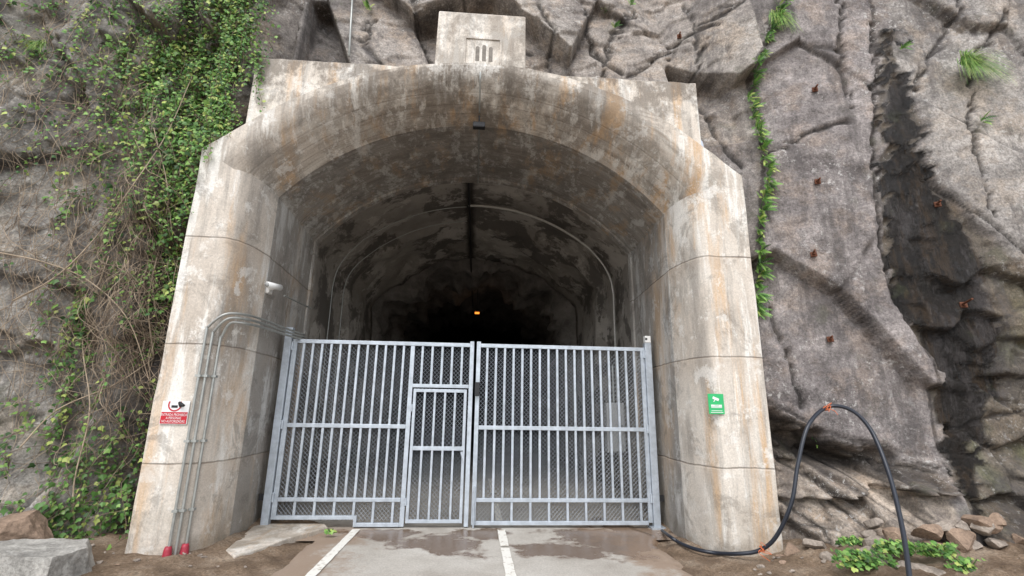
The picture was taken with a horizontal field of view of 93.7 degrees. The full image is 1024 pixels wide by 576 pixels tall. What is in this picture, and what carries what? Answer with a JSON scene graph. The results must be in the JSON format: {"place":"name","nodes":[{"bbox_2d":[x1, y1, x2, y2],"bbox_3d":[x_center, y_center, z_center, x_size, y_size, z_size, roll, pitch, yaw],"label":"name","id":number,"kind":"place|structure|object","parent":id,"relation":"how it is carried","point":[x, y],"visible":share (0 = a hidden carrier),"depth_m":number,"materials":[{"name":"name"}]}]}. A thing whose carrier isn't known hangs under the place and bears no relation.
{"place":"outdoors","nodes":[
{"label":"outdoors","id":0,"kind":"place"},
{"bbox_2d":[277,427,676,540],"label":"road","id":1,"kind":"structure","parent":0,"point":[659,534],"depth_m":9.66,"materials":[{"name":"asphalt"}]},
{"bbox_2d":[258,327,294,524],"bbox_3d":[-3.292,1.901,6.737,0.220,2.720,0.200,2,-14,-4],"label":"gate post","id":2,"kind":"object","parent":1,"relation":"on","point":[267,496],"visible":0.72,"depth_m":6.67,"materials":[{"name":"metal"}]},
{"bbox_2d":[270,339,473,526],"bbox_3d":[-1.901,1.993,6.791,2.642,2.550,0.120,2,-14,-4],"label":"gate leaf","id":3,"kind":"object","parent":2,"relation":"attached to","point":[403,500],"visible":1,"depth_m":6.79,"materials":[{"name":"metal"}]},
{"bbox_2d":[404,389,466,522],"bbox_3d":[-1.069,2.342,6.761,0.794,1.795,0.109,2,-14,-4],"label":"wicket door","id":4,"kind":"structure","parent":3,"relation":"in","point":[442,448],"depth_m":6.77,"materials":[{"name":"metal"}]},
{"bbox_2d":[488,479,516,575],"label":"road marking","id":5,"kind":"object","parent":1,"relation":"on","point":[508,563],"visible":0.73,"depth_m":5.57,"materials":[{"name":"paint"}]},
{"bbox_2d":[271,524,691,575],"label":"road","id":6,"kind":"structure","parent":0,"point":[469,550],"depth_m":5.48,"materials":[{"name":"concrete"}]},
{"bbox_2d":[324,528,336,534],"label":"weed","id":7,"kind":"object","parent":6,"relation":"on","point":[331,531],"visible":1,"depth_m":5.99,"materials":[{"name":"green plant"}]},
{"bbox_2d":[305,529,359,575],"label":"road marking","id":8,"kind":"object","parent":6,"relation":"on","point":[324,561],"visible":1,"depth_m":5.28,"materials":[{"name":"paint"}]},
{"bbox_2d":[0,0,1023,550],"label":"cliff","id":9,"kind":"structure","parent":0,"point":[890,142],"depth_m":6.36,"materials":[{"name":"stone"}]},
{"bbox_2d":[18,34,47,54],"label":"grass tuft","id":10,"kind":"object","parent":9,"relation":"on","point":[40,44],"visible":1,"depth_m":6.54,"materials":[{"name":"green plant"}]},
{"bbox_2d":[19,358,153,447],"bbox_3d":[-4.957,1.323,5.646,1.048,1.053,0.129,7,-15,-22],"label":"vine stem","id":11,"kind":"object","parent":9,"relation":"attached to","point":[31,434],"visible":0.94,"depth_m":5.55,"materials":[{"name":"brown plant"}]},
{"bbox_2d":[72,256,108,535],"bbox_3d":[-4.944,1.209,5.585,0.658,3.318,0.070,-3,-15,14],"label":"vine stem","id":12,"kind":"object","parent":9,"relation":"attached to","point":[89,410],"visible":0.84,"depth_m":5.49,"materials":[{"name":"brown plant"}]},
{"bbox_2d":[12,77,191,300],"bbox_3d":[-5.162,-1.469,6.107,1.294,3.416,0.308,6,-15,-19],"label":"vine stem","id":13,"kind":"object","parent":9,"relation":"attached to","point":[111,215],"visible":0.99,"depth_m":6.00,"materials":[{"name":"brown plant"}]},
{"bbox_2d":[0,0,242,537],"bbox_3d":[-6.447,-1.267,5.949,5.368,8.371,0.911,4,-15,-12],"label":"dry vines","id":14,"kind":"object","parent":9,"relation":"attached to","point":[103,282],"visible":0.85,"depth_m":5.93,"materials":[{"name":"brown plant"}]},
{"bbox_2d":[0,252,150,383],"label":"vine stem","id":15,"kind":"object","parent":14,"relation":"attached to","point":[98,288],"visible":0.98,"depth_m":5.81,"materials":[{"name":"brown plant"}]},
{"bbox_2d":[0,0,280,549],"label":"ivy leaves","id":16,"kind":"object","parent":9,"relation":"attached to","point":[193,128],"visible":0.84,"depth_m":6.38,"materials":[{"name":"green plant"}]},
{"bbox_2d":[148,128,167,357],"bbox_3d":[-4.660,-0.646,6.223,0.436,3.068,0.316,2,-14,-4],"label":"vine stem","id":17,"kind":"object","parent":9,"relation":"attached to","point":[156,257],"visible":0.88,"depth_m":6.17,"materials":[{"name":"brown plant"}]},
{"bbox_2d":[348,0,352,56],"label":"drain pipe","id":18,"kind":"object","parent":9,"relation":"attached to","point":[350,33],"visible":1,"depth_m":7.69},
{"bbox_2d":[362,0,373,9],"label":"fern","id":19,"kind":"object","parent":9,"relation":"attached to","point":[366,4],"visible":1,"depth_m":8.23,"materials":[{"name":"green plant"}]},
{"bbox_2d":[746,89,760,101],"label":"fern","id":20,"kind":"object","parent":9,"relation":"attached to","point":[749,95],"visible":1,"depth_m":7.23,"materials":[{"name":"green plant"}]},
{"bbox_2d":[749,109,762,120],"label":"fern","id":21,"kind":"object","parent":9,"relation":"attached to","point":[755,114],"visible":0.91,"depth_m":7.08,"materials":[{"name":"green plant"}]},
{"bbox_2d":[751,73,762,89],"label":"fern","id":22,"kind":"object","parent":9,"relation":"attached to","point":[756,79],"visible":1,"depth_m":7.30,"materials":[{"name":"green plant"}]},
{"bbox_2d":[749,98,765,110],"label":"fern","id":23,"kind":"object","parent":9,"relation":"attached to","point":[756,105],"visible":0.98,"depth_m":7.17,"materials":[{"name":"green plant"}]},
{"bbox_2d":[752,61,766,77],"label":"fern","id":24,"kind":"object","parent":9,"relation":"attached to","point":[758,71],"visible":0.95,"depth_m":7.32,"materials":[{"name":"green plant"}]},
{"bbox_2d":[752,51,766,65],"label":"fern","id":25,"kind":"object","parent":9,"relation":"attached to","point":[761,58],"visible":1,"depth_m":7.12,"materials":[{"name":"green plant"}]},
{"bbox_2d":[755,225,765,237],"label":"fern","id":26,"kind":"object","parent":9,"relation":"attached to","point":[760,231],"visible":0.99,"depth_m":6.49,"materials":[{"name":"green plant"}]},
{"bbox_2d":[754,278,767,287],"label":"fern","id":27,"kind":"object","parent":9,"relation":"attached to","point":[758,285],"visible":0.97,"depth_m":6.53,"materials":[{"name":"green plant"}]},
{"bbox_2d":[756,233,765,245],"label":"fern","id":28,"kind":"object","parent":9,"relation":"attached to","point":[760,240],"visible":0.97,"depth_m":6.45,"materials":[{"name":"green plant"}]},
{"bbox_2d":[752,115,770,135],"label":"fern","id":29,"kind":"object","parent":9,"relation":"attached to","point":[759,124],"visible":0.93,"depth_m":6.96,"materials":[{"name":"green plant"}]},
{"bbox_2d":[753,124,769,141],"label":"fern","id":30,"kind":"object","parent":9,"relation":"attached to","point":[766,133],"visible":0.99,"depth_m":6.92,"materials":[{"name":"green plant"}]},
{"bbox_2d":[756,296,769,312],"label":"fern","id":31,"kind":"object","parent":9,"relation":"attached to","point":[760,306],"visible":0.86,"depth_m":6.41,"materials":[{"name":"green plant"}]},
{"bbox_2d":[757,213,768,225],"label":"fern","id":32,"kind":"object","parent":9,"relation":"attached to","point":[761,218],"visible":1,"depth_m":6.52,"materials":[{"name":"green plant"}]},
{"bbox_2d":[755,243,771,261],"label":"fern","id":33,"kind":"object","parent":9,"relation":"attached to","point":[763,247],"visible":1,"depth_m":6.38,"materials":[{"name":"green plant"}]},
{"bbox_2d":[756,254,771,273],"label":"fern","id":34,"kind":"object","parent":9,"relation":"attached to","point":[760,264],"visible":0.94,"depth_m":6.57,"materials":[{"name":"green plant"}]},
{"bbox_2d":[757,138,771,154],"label":"fern","id":35,"kind":"object","parent":9,"relation":"attached to","point":[764,145],"visible":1,"depth_m":6.87,"materials":[{"name":"green plant"}]},
{"bbox_2d":[756,286,773,302],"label":"fern","id":36,"kind":"object","parent":9,"relation":"attached to","point":[764,295],"visible":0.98,"depth_m":6.45,"materials":[{"name":"green plant"}]},
{"bbox_2d":[757,308,772,319],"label":"fern","id":37,"kind":"object","parent":9,"relation":"attached to","point":[762,314],"visible":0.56,"depth_m":6.38,"materials":[{"name":"green plant"}]},
{"bbox_2d":[756,267,775,279],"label":"fern","id":38,"kind":"object","parent":9,"relation":"attached to","point":[763,274],"visible":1,"depth_m":6.51,"materials":[{"name":"green plant"}]},
{"bbox_2d":[759,49,772,57],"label":"fern","id":39,"kind":"object","parent":9,"relation":"attached to","point":[767,53],"visible":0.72,"depth_m":7.22,"materials":[{"name":"green plant"}]},
{"bbox_2d":[760,186,774,195],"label":"fern","id":40,"kind":"object","parent":9,"relation":"attached to","point":[768,191],"visible":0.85,"depth_m":6.66,"materials":[{"name":"green plant"}]},
{"bbox_2d":[756,189,779,203],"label":"fern","id":41,"kind":"object","parent":9,"relation":"attached to","point":[768,198],"visible":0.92,"depth_m":6.61,"materials":[{"name":"green plant"}]},
{"bbox_2d":[759,199,777,218],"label":"fern","id":42,"kind":"object","parent":9,"relation":"attached to","point":[769,205],"visible":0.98,"depth_m":6.56,"materials":[{"name":"green plant"}]},
{"bbox_2d":[761,29,775,42],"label":"fern","id":43,"kind":"object","parent":9,"relation":"attached to","point":[768,36],"visible":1,"depth_m":7.34,"materials":[{"name":"green plant"}]},
{"bbox_2d":[761,153,776,164],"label":"fern","id":44,"kind":"object","parent":9,"relation":"attached to","point":[768,157],"visible":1,"depth_m":6.80,"materials":[{"name":"green plant"}]},
{"bbox_2d":[764,166,776,183],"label":"fern","id":45,"kind":"object","parent":9,"relation":"attached to","point":[768,173],"visible":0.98,"depth_m":6.70,"materials":[{"name":"green plant"}]},
{"bbox_2d":[764,159,780,171],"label":"fern","id":46,"kind":"object","parent":9,"relation":"attached to","point":[771,164],"visible":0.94,"depth_m":6.75,"materials":[{"name":"green plant"}]},
{"bbox_2d":[764,175,783,190],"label":"fern","id":47,"kind":"object","parent":9,"relation":"attached to","point":[772,184],"visible":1,"depth_m":6.65,"materials":[{"name":"green plant"}]},
{"bbox_2d":[770,20,784,36],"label":"fern","id":48,"kind":"object","parent":9,"relation":"attached to","point":[774,26],"visible":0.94,"depth_m":7.34,"materials":[{"name":"green plant"}]},
{"bbox_2d":[776,2,792,16],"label":"fern","id":49,"kind":"object","parent":9,"relation":"attached to","point":[782,9],"visible":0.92,"depth_m":7.35,"materials":[{"name":"green plant"}]},
{"bbox_2d":[768,7,801,32],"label":"grass tuft","id":50,"kind":"object","parent":9,"relation":"attached to","point":[782,16],"visible":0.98,"depth_m":7.31,"materials":[{"name":"green plant"}]},
{"bbox_2d":[810,249,817,256],"bbox_3d":[3.981,-0.448,6.327,0.073,0.079,0.185,-3,-15,14],"label":"rock bolt","id":51,"kind":"object","parent":9,"relation":"attached to","point":[813,253],"visible":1,"depth_m":6.31,"materials":[{"name":"metal"}]},
{"bbox_2d":[814,177,820,183],"bbox_3d":[4.204,-1.466,6.597,0.072,0.073,0.189,-3,-15,14],"label":"rock bolt","id":52,"kind":"object","parent":9,"relation":"attached to","point":[817,181],"visible":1,"depth_m":6.58,"materials":[{"name":"metal"}]},
{"bbox_2d":[826,335,833,341],"bbox_3d":[4.095,0.658,6.170,0.073,0.077,0.187,-1,-14,8],"label":"rock bolt","id":53,"kind":"object","parent":9,"relation":"attached to","point":[829,338],"visible":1,"depth_m":6.15,"materials":[{"name":"metal"}]},
{"bbox_2d":[900,40,912,49],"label":"fern","id":54,"kind":"object","parent":9,"relation":"attached to","point":[906,44],"visible":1,"depth_m":7.03,"materials":[{"name":"green plant"}]},
{"bbox_2d":[933,200,941,206],"bbox_3d":[5.566,-1.095,6.269,0.071,0.074,0.188,-4,-15,20],"label":"rock bolt","id":55,"kind":"object","parent":9,"relation":"attached to","point":[938,204],"visible":1,"depth_m":6.25,"materials":[{"name":"metal"}]},
{"bbox_2d":[935,520,956,532],"bbox_3d":[4.517,2.485,5.005,0.354,0.147,0.223,5,-15,-17],"label":"stone","id":56,"kind":"object","parent":9,"relation":"on","point":[946,525],"visible":0.57,"depth_m":4.93,"materials":[{"name":"stone"}]},
{"bbox_2d":[959,298,972,307],"bbox_3d":[5.552,0.190,5.863,0.072,0.078,0.306,-4,-15,19],"label":"rock bolt","id":57,"kind":"object","parent":9,"relation":"attached to","point":[963,305],"visible":0.88,"depth_m":5.90,"materials":[{"name":"metal"}]},
{"bbox_2d":[957,48,1016,84],"bbox_3d":[6.412,-3.010,6.599,0.843,0.730,0.268,2,-14,-4],"label":"grass tuft","id":58,"kind":"object","parent":9,"relation":"on","point":[970,61],"visible":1,"depth_m":6.60,"materials":[{"name":"green plant"}]},
{"bbox_2d":[979,110,996,124],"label":"fern","id":59,"kind":"object","parent":9,"relation":"attached to","point":[982,119],"visible":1,"depth_m":6.45,"materials":[{"name":"green plant"}]},
{"bbox_2d":[56,517,1023,575],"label":"ground","id":60,"kind":"structure","parent":0,"point":[1008,560],"depth_m":4.85,"materials":[{"name":"soil"}]},
{"bbox_2d":[0,510,53,540],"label":"boulder","id":61,"kind":"object","parent":60,"relation":"on","point":[30,524],"visible":0.68,"depth_m":4.61,"materials":[{"name":"stone"}]},
{"bbox_2d":[0,538,94,575],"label":"boulder","id":62,"kind":"object","parent":60,"relation":"on","point":[48,557],"visible":0.97,"depth_m":4.18,"materials":[{"name":"stone"}]},
{"bbox_2d":[226,524,327,558],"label":"kerb","id":63,"kind":"structure","parent":60,"relation":"on","point":[257,538],"depth_m":5.87,"materials":[{"name":"concrete"}]},
{"bbox_2d":[643,343,665,529],"bbox_3d":[2.072,2.126,7.088,0.220,2.620,0.200,2,-14,-4],"label":"gate post","id":64,"kind":"object","parent":60,"relation":"on","point":[656,498],"visible":0.95,"depth_m":7.01,"materials":[{"name":"metal"}]},
{"bbox_2d":[471,342,652,527],"bbox_3d":[0.727,2.088,6.981,2.570,2.560,0.093,2,-14,-4],"label":"gate leaf","id":65,"kind":"object","parent":64,"relation":"attached to","point":[567,499],"visible":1,"depth_m":6.97,"materials":[{"name":"metal"}]},
{"bbox_2d":[643,336,650,342],"bbox_3d":[2.087,0.798,7.415,0.093,0.105,0.096,2,-14,-4],"label":"sensor box","id":66,"kind":"object","parent":64,"relation":"on","point":[646,339],"visible":0.93,"depth_m":7.38,"materials":[{"name":"white plastic"}]},
{"bbox_2d":[661,404,911,575],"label":"hose","id":67,"kind":"object","parent":60,"relation":"on","point":[771,542],"visible":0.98,"depth_m":5.07,"materials":[{"name":"black rubber"}]},
{"bbox_2d":[758,542,771,560],"bbox_3d":[2.679,2.802,5.114,0.146,0.183,0.088,2,-14,-4],"label":"twine tie","id":68,"kind":"object","parent":67,"relation":"attached to","point":[760,546],"visible":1,"depth_m":5.09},
{"bbox_2d":[784,542,799,555],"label":"stone","id":69,"kind":"object","parent":60,"relation":"on","point":[791,549],"visible":0.91,"depth_m":5.22,"materials":[{"name":"stone"}]},
{"bbox_2d":[802,538,826,548],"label":"stone","id":70,"kind":"object","parent":60,"relation":"on","point":[811,543],"visible":0.91,"depth_m":5.21,"materials":[{"name":"stone"}]},
{"bbox_2d":[819,551,832,560],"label":"stone","id":71,"kind":"object","parent":60,"relation":"on","point":[823,555],"visible":0.66,"depth_m":4.96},
{"bbox_2d":[835,535,863,547],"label":"weed","id":72,"kind":"object","parent":60,"relation":"on","point":[853,540],"visible":1,"depth_m":4.97,"materials":[{"name":"green plant"}]},
{"bbox_2d":[830,547,898,571],"bbox_3d":[3.388,2.612,4.619,0.578,0.175,0.262,2,-14,-4],"label":"weed","id":73,"kind":"object","parent":60,"relation":"on","point":[865,561],"visible":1,"depth_m":4.59,"materials":[{"name":"green plant"}]},
{"bbox_2d":[859,546,887,564],"bbox_3d":[3.586,2.652,4.763,0.316,0.144,0.179,-7,-16,30],"label":"stone","id":74,"kind":"object","parent":60,"relation":"on","point":[869,548],"visible":0.22,"depth_m":4.75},
{"bbox_2d":[862,535,885,550],"bbox_3d":[3.816,2.709,5.027,0.265,0.222,0.175,1,-14,1],"label":"stone","id":75,"kind":"object","parent":60,"relation":"on","point":[868,541],"visible":0.3,"depth_m":5.00,"materials":[{"name":"stone"}]},
{"bbox_2d":[860,530,876,537],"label":"stone","id":76,"kind":"object","parent":75,"relation":"on","point":[865,533],"visible":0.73,"depth_m":5.11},
{"bbox_2d":[863,517,883,528],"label":"stone","id":77,"kind":"object","parent":76,"relation":"on","point":[874,523],"visible":1,"depth_m":5.17,"materials":[{"name":"stone"}]},
{"bbox_2d":[871,538,917,556],"bbox_3d":[3.780,2.576,4.763,0.444,0.145,0.206,2,-14,-4],"label":"weed","id":78,"kind":"object","parent":60,"relation":"on","point":[893,549],"visible":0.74,"depth_m":4.74,"materials":[{"name":"green plant"}]},
{"bbox_2d":[882,527,908,546],"bbox_3d":[3.990,2.599,4.984,0.243,0.208,0.209,14,-19,-41],"label":"stone","id":79,"kind":"object","parent":60,"relation":"on","point":[893,533],"visible":0.53,"depth_m":4.94,"materials":[{"name":"stone"}]},
{"bbox_2d":[894,560,945,575],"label":"rock","id":80,"kind":"object","parent":60,"relation":"on","point":[930,569],"visible":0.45,"depth_m":4.47,"materials":[{"name":"stone"}]},
{"bbox_2d":[920,539,941,548],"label":"stone","id":81,"kind":"object","parent":60,"relation":"on","point":[926,541],"visible":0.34,"depth_m":4.90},
{"bbox_2d":[910,524,943,540],"bbox_3d":[4.302,2.506,4.930,0.334,0.154,0.196,-4,-15,18],"label":"stone","id":82,"kind":"object","parent":81,"relation":"on","point":[931,531],"visible":0.98,"depth_m":4.90,"materials":[{"name":"stone"}]},
{"bbox_2d":[908,540,959,558],"bbox_3d":[4.072,2.529,4.637,0.449,0.144,0.197,2,-14,-4],"label":"weed","id":83,"kind":"object","parent":60,"relation":"on","point":[934,552],"visible":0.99,"depth_m":4.62,"materials":[{"name":"green plant"}]},
{"bbox_2d":[945,528,975,552],"bbox_3d":[4.554,2.555,4.858,0.288,0.222,0.186,8,-16,-27],"label":"stone","id":84,"kind":"object","parent":60,"relation":"on","point":[964,539],"visible":0.88,"depth_m":4.82,"materials":[{"name":"stone"}]},
{"bbox_2d":[955,520,970,530],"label":"stone","id":85,"kind":"object","parent":84,"relation":"on","point":[961,524],"visible":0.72,"depth_m":4.92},
{"bbox_2d":[943,556,985,573],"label":"weed","id":86,"kind":"object","parent":60,"relation":"on","point":[962,562],"visible":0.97,"depth_m":4.42,"materials":[{"name":"green plant"}]},
{"bbox_2d":[972,540,982,549],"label":"stone","id":87,"kind":"object","parent":60,"relation":"on","point":[977,545],"visible":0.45,"depth_m":4.78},
{"bbox_2d":[983,538,1007,548],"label":"stone","id":88,"kind":"object","parent":60,"relation":"on","point":[994,543],"visible":0.97,"depth_m":4.80,"materials":[{"name":"stone"}]},
{"bbox_2d":[970,523,994,535],"bbox_3d":[4.806,2.443,4.881,0.259,0.179,0.168,3,-14,-8],"label":"stone","id":89,"kind":"object","parent":88,"relation":"on","point":[984,531],"visible":0.69,"depth_m":4.86,"materials":[{"name":"stone"}]},
{"bbox_2d":[961,514,1002,533],"bbox_3d":[4.825,2.425,4.927,0.259,0.169,0.242,2,-14,-5],"label":"stone","id":90,"kind":"object","parent":89,"relation":"on","point":[968,519],"visible":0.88,"depth_m":4.86,"materials":[{"name":"stone"}]},
{"bbox_2d":[989,512,1006,526],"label":"stone","id":91,"kind":"object","parent":90,"relation":"on","point":[998,518],"visible":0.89,"depth_m":4.86,"materials":[{"name":"stone"}]},
{"bbox_2d":[1012,533,1023,543],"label":"stone","id":92,"kind":"object","parent":60,"relation":"on","point":[1016,538],"visible":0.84,"depth_m":4.83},
{"label":"terrain","id":93,"kind":"structure","parent":0,"visible":0},
{"bbox_2d":[125,11,782,556],"bbox_3d":[-1.958,4.165,25.345,8.907,8.500,39.902,2,-14,-4],"label":"tunnel portal","id":94,"kind":"object","parent":93,"relation":"on","point":[311,175],"visible":0.77,"depth_m":6.90,"materials":[{"name":"concrete"}]},
{"bbox_2d":[159,401,190,423],"bbox_3d":[-3.704,1.367,5.268,0.287,0.248,0.011,2,-14,-4],"label":"warning sign","id":95,"kind":"object","parent":94,"relation":"attached to","point":[172,412],"visible":1,"depth_m":5.26,"materials":[{"name":"white metal"}]},
{"bbox_2d":[162,312,304,556],"bbox_3d":[-3.203,1.740,5.958,0.310,2.713,1.765,-3,-15,15],"label":"conduit","id":96,"kind":"object","parent":94,"relation":"attached to","point":[167,550],"visible":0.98,"depth_m":5.25,"materials":[{"name":"grey plastic"}]},
{"bbox_2d":[174,317,304,554],"bbox_3d":[-3.182,1.771,5.997,0.267,2.652,1.678,-2,-15,13],"label":"conduit","id":97,"kind":"object","parent":94,"relation":"attached to","point":[182,510],"visible":1,"depth_m":5.30,"materials":[{"name":"metal"}]},
{"bbox_2d":[179,321,302,554],"bbox_3d":[-3.171,1.806,6.011,0.260,2.612,1.633,-2,-15,13],"label":"conduit","id":98,"kind":"object","parent":94,"relation":"attached to","point":[185,545],"visible":0.97,"depth_m":5.34,"materials":[{"name":"grey plastic"}]},
{"bbox_2d":[265,281,282,294],"bbox_3d":[-3.248,-0.007,6.426,0.204,0.137,0.271,-2,-15,12],"label":"security camera","id":99,"kind":"object","parent":94,"relation":"attached to","point":[270,287],"visible":1,"depth_m":6.43,"materials":[{"name":"white plastic"}]},
{"bbox_2d":[284,295,311,308],"bbox_3d":[-3.244,0.222,7.298,0.024,0.067,1.101,2,-14,-3],"label":"conduit","id":100,"kind":"object","parent":94,"relation":"attached to","point":[297,302],"visible":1,"depth_m":7.24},
{"bbox_2d":[313,206,466,464],"bbox_3d":[-2.422,0.790,9.957,2.737,5.480,0.019,2,-14,-4],"label":"conduit","id":101,"kind":"object","parent":94,"relation":"attached to","point":[331,301],"visible":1,"depth_m":10.07,"materials":[{"name":"metal"}]},
{"bbox_2d":[326,221,466,460],"bbox_3d":[-2.499,0.999,10.829,2.758,5.501,0.021,2,-14,-4],"label":"conduit","id":102,"kind":"object","parent":94,"relation":"attached to","point":[342,307],"visible":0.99,"depth_m":10.92,"materials":[{"name":"metal"}]},
{"bbox_2d":[467,183,473,315],"bbox_3d":[-1.250,-0.478,14.761,0.081,0.582,11.502,2,-14,-4],"label":"cable","id":103,"kind":"object","parent":94,"relation":"attached to","point":[469,206],"visible":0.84,"depth_m":11.94,"materials":[{"name":"metal"}]},
{"bbox_2d":[473,115,484,129],"bbox_3d":[-0.482,-2.432,7.037,0.180,0.202,0.102,2,-14,-4],"label":"floodlight","id":104,"kind":"object","parent":94,"relation":"attached to","point":[478,125],"visible":1,"depth_m":6.98,"materials":[{"name":"metal"}]},
{"bbox_2d":[479,72,480,113],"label":"conduit","id":105,"kind":"object","parent":94,"relation":"attached to","point":[479,90],"visible":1,"depth_m":6.67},
{"bbox_2d":[471,206,616,346],"bbox_3d":[0.606,0.871,10.167,3.264,5.517,0.035,2,-14,-4],"label":"conduit","id":106,"kind":"object","parent":94,"relation":"attached to","point":[564,232],"visible":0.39,"depth_m":10.73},
{"bbox_2d":[470,204,619,468],"bbox_3d":[0.587,0.855,9.963,3.189,5.447,0.035,2,-14,-4],"label":"conduit","id":107,"kind":"object","parent":94,"relation":"attached to","point":[596,256],"visible":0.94,"depth_m":10.46,"materials":[{"name":"metal"}]},
{"bbox_2d":[604,366,625,452],"bbox_3d":[1.825,2.147,8.569,0.320,1.502,0.210,2,-14,-4],"label":"electrical cabinet","id":108,"kind":"object","parent":94,"relation":"attached to","point":[614,421],"visible":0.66,"depth_m":8.43,"materials":[{"name":"grey metal"}]},
{"bbox_2d":[707,394,724,413],"bbox_3d":[2.440,1.385,5.732,0.192,0.235,0.010,2,-14,-4],"label":"camera notice sign","id":109,"kind":"object","parent":94,"relation":"attached to","point":[715,403],"visible":1,"depth_m":5.73,"materials":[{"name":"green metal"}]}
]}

